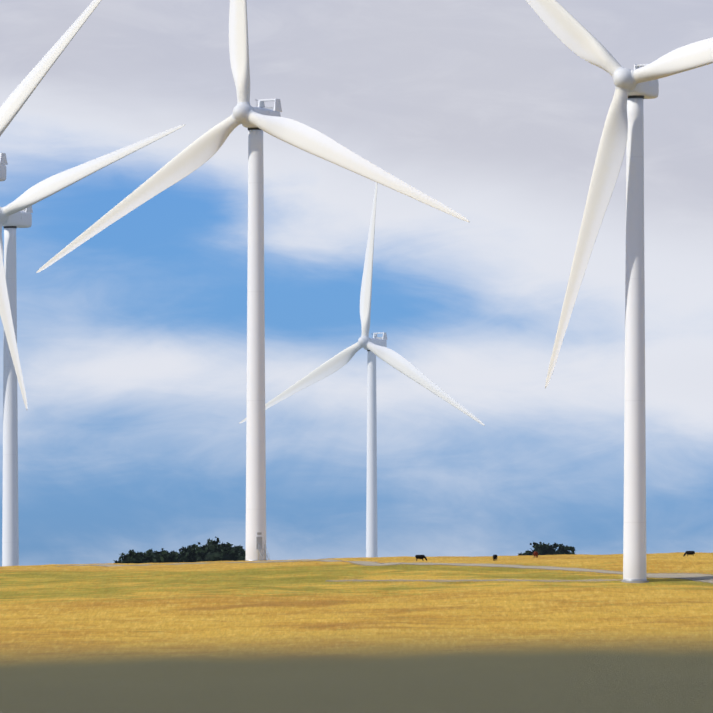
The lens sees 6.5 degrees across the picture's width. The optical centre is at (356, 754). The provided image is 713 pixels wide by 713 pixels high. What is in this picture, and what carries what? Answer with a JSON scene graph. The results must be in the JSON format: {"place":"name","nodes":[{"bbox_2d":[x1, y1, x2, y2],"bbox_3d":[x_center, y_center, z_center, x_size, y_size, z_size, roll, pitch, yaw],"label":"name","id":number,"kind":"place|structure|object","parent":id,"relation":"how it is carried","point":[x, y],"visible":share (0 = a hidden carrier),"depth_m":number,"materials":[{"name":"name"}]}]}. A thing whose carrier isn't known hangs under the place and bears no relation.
{"place":"outdoors","nodes":[
{"label":"outdoors","id":0,"kind":"place"},
{"bbox_2d":[0,552,712,712],"bbox_3d":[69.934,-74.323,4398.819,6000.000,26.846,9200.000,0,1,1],"label":"grass field","id":1,"kind":"structure","parent":0,"point":[267,637],"depth_m":934.48,"materials":[{"name":"yellow plant"}]},
{"bbox_2d":[0,0,101,409],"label":"turbine","id":2,"kind":"object","parent":1,"relation":"on","point":[15,101],"visible":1,"depth_m":1213.24,"materials":[{"name":"white paint"}]},
{"bbox_2d":[0,124,185,565],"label":"turbine","id":3,"kind":"object","parent":1,"relation":"on","point":[16,213],"visible":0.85,"depth_m":1381.84,"materials":[{"name":"white paint"}]},
{"bbox_2d":[113,553,129,562],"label":"tree","id":4,"kind":"object","parent":1,"relation":"on","point":[126,556],"visible":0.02,"depth_m":1510.18,"materials":[{"name":"green plant"}]},
{"bbox_2d":[120,549,156,563],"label":"tree","id":5,"kind":"object","parent":1,"relation":"on","point":[135,557],"visible":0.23,"depth_m":1488.87,"materials":[{"name":"green plant"}]},
{"bbox_2d":[150,548,174,557],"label":"tree","id":6,"kind":"object","parent":1,"relation":"on","point":[162,552],"visible":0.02,"depth_m":1499.21,"materials":[{"name":"green plant"}]},
{"bbox_2d":[152,551,185,562],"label":"tree","id":7,"kind":"object","parent":1,"relation":"on","point":[172,557],"visible":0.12,"depth_m":1468.01,"materials":[{"name":"green plant"}]},
{"bbox_2d":[179,546,203,561],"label":"tree","id":8,"kind":"object","parent":1,"relation":"on","point":[189,554],"visible":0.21,"depth_m":1492.60,"materials":[{"name":"green plant"}]},
{"bbox_2d":[185,544,207,553],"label":"tree","id":9,"kind":"object","parent":1,"relation":"on","point":[196,546],"depth_m":1509.26,"materials":[{"name":"green plant"}]},
{"bbox_2d":[196,539,220,548],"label":"tree","id":10,"kind":"object","parent":1,"relation":"on","point":[208,542],"depth_m":1525.83,"materials":[{"name":"green plant"}]},
{"bbox_2d":[194,544,236,561],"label":"tree","id":11,"kind":"object","parent":1,"relation":"on","point":[218,554],"visible":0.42,"depth_m":1473.22,"materials":[{"name":"green plant"}]},
{"bbox_2d":[204,537,233,552],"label":"tree","id":12,"kind":"object","parent":1,"relation":"on","point":[215,542],"depth_m":1499.89,"materials":[{"name":"green plant"}]},
{"bbox_2d":[224,542,245,550],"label":"tree","id":13,"kind":"object","parent":1,"relation":"on","point":[237,548],"visible":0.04,"depth_m":1514.72,"materials":[{"name":"green plant"}]},
{"bbox_2d":[229,549,245,560],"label":"tree","id":14,"kind":"object","parent":1,"relation":"on","point":[241,555],"visible":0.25,"depth_m":1487.11,"materials":[{"name":"green plant"}]},
{"bbox_2d":[36,0,469,560],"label":"turbine","id":15,"kind":"object","parent":1,"relation":"on","point":[208,144],"visible":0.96,"depth_m":1116.53,"materials":[{"name":"white paint"}]},
{"bbox_2d":[239,182,484,556],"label":"turbine","id":16,"kind":"object","parent":1,"relation":"on","point":[374,346],"visible":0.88,"depth_m":1909.40,"materials":[{"name":"white paint"}]},
{"bbox_2d":[415,555,426,560],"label":"cow","id":17,"kind":"object","parent":1,"relation":"on","point":[419,556],"visible":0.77,"depth_m":1046.35},
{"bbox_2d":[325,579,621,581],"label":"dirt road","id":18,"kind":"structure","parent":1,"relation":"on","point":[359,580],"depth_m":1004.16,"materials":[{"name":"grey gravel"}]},
{"bbox_2d":[518,548,532,555],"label":"tree","id":19,"kind":"object","parent":1,"relation":"on","point":[528,553],"visible":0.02,"depth_m":1798.18,"materials":[{"name":"green plant"}]},
{"bbox_2d":[530,542,556,554],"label":"tree","id":20,"kind":"object","parent":1,"relation":"on","point":[544,549],"visible":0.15,"depth_m":1787.13,"materials":[{"name":"green plant"}]},
{"bbox_2d":[554,542,568,551],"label":"tree","id":21,"kind":"object","parent":1,"relation":"on","point":[558,545],"visible":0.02,"depth_m":1827.85,"materials":[{"name":"green plant"}]},
{"bbox_2d":[557,545,575,554],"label":"tree","id":22,"kind":"object","parent":1,"relation":"on","point":[566,548],"visible":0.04,"depth_m":1797.10,"materials":[{"name":"green plant"}]},
{"bbox_2d":[526,0,712,582],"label":"turbine","id":23,"kind":"object","parent":1,"relation":"on","point":[623,128],"visible":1,"depth_m":996.90,"materials":[{"name":"white paint"}]},
{"bbox_2d":[646,572,712,580],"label":"farm track pad","id":24,"kind":"object","parent":1,"relation":"on","point":[707,576],"visible":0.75,"depth_m":1007.04,"materials":[{"name":"grey gravel"}]},
{"bbox_2d":[683,551,694,555],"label":"cow","id":25,"kind":"object","parent":1,"relation":"on","point":[689,552],"visible":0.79,"depth_m":1044.64},
{"bbox_2d":[0,0,712,565],"label":"sky","id":26,"kind":"structure","parent":0,"point":[132,344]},
{"bbox_2d":[68,559,712,582],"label":"farm track","id":27,"kind":"structure","parent":0,"point":[369,563],"depth_m":1030.02,"materials":[{"name":"grey gravel"}]}
]}

